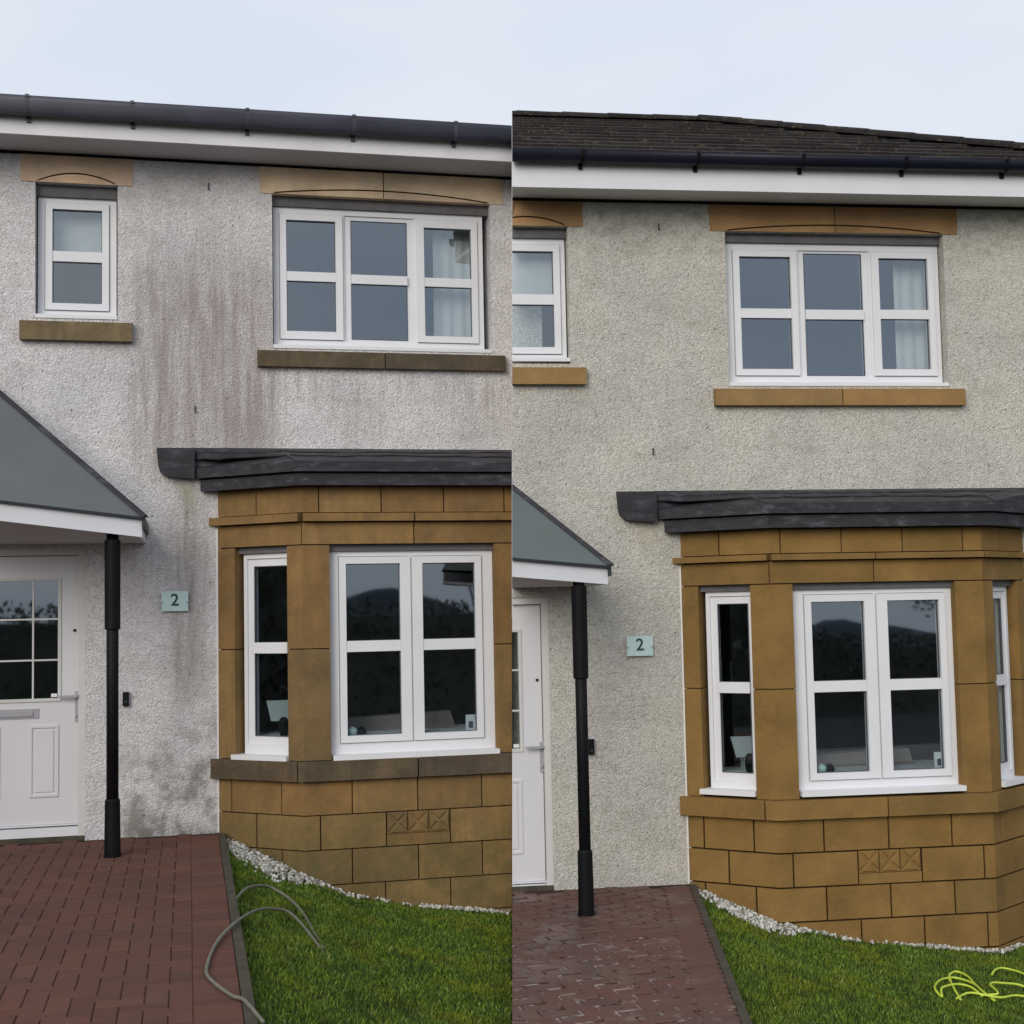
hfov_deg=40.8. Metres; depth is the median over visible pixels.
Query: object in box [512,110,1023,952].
house
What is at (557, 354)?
window
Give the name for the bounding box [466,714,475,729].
desk display
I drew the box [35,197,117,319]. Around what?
window
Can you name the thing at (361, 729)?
dark ornament
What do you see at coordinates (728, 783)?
window
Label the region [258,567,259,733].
curtain
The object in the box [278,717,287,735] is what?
dark vase
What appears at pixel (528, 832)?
door
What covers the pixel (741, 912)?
white chippings
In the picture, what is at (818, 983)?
lawn
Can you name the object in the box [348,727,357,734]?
candle pot
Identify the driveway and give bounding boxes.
[0,833,257,1023]
[512,884,751,1023]
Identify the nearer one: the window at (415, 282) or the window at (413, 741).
the window at (413, 741)
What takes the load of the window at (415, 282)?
in the house at (230, 363)
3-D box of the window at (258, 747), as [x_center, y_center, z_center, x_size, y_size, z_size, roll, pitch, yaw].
[-1.827,1.070,10.160,0.497,1.530,0.175,-3,-4,26]
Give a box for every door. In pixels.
[0,556,77,826]
[512,605,545,881]
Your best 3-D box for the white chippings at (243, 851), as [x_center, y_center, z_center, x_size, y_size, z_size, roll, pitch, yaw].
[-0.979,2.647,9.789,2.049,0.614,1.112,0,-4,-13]
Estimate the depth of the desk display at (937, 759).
10.21 m
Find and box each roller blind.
[54,211,101,252]
[512,253,551,293]
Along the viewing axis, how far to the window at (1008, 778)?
10.54 m
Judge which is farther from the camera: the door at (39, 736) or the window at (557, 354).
the window at (557, 354)
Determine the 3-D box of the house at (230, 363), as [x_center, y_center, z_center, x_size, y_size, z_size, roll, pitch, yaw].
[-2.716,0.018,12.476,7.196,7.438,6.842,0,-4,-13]
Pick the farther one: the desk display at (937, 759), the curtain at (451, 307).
the curtain at (451, 307)
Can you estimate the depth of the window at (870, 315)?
10.73 m
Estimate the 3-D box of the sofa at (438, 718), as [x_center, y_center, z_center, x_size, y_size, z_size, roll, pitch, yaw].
[-0.852,1.924,10.966,1.080,0.710,0.850,0,-4,-13]
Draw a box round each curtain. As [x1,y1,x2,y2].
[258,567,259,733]
[432,230,470,336]
[892,261,927,368]
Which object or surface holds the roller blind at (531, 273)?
attached to the house at (766, 446)
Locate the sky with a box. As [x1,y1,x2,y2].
[0,0,1023,141]
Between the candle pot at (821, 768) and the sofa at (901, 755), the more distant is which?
the sofa at (901, 755)
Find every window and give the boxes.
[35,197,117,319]
[231,552,288,761]
[272,207,491,352]
[329,550,499,760]
[512,239,569,363]
[699,591,756,796]
[725,243,948,385]
[792,587,966,796]
[993,586,1023,786]
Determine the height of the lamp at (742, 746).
0.260 m
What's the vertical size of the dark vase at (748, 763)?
0.140 m
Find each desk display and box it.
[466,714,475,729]
[933,752,940,767]
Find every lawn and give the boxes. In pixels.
[227,843,511,1023]
[701,897,1023,1023]
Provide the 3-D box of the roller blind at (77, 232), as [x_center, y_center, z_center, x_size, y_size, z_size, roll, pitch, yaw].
[-3.299,-2.115,10.472,0.437,0.399,0.007,0,-4,-13]
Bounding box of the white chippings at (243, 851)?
[226,838,510,914]
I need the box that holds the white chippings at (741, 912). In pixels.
[698,889,1023,953]
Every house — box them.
[0,93,511,913]
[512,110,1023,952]
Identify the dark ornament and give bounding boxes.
[357,726,366,733]
[826,763,834,771]
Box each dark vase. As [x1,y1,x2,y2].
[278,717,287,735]
[745,753,752,771]
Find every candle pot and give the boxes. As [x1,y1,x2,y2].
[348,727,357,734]
[817,764,826,771]
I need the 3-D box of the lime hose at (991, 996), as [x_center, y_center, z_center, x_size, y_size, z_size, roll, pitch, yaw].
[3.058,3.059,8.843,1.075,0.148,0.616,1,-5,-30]
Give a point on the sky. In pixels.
(936, 67)
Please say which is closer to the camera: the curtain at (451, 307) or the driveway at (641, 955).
the driveway at (641, 955)
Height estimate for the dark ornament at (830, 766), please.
0.060 m
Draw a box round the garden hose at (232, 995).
[204,884,329,1023]
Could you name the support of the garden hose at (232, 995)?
on the lawn at (388, 1005)
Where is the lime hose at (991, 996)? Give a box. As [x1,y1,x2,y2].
[934,967,1023,1001]
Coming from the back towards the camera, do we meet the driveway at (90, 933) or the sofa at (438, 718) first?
the sofa at (438, 718)
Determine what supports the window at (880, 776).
in the house at (766, 446)
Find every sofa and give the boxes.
[348,710,455,730]
[800,747,931,797]
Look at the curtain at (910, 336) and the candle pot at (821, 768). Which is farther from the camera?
the curtain at (910, 336)

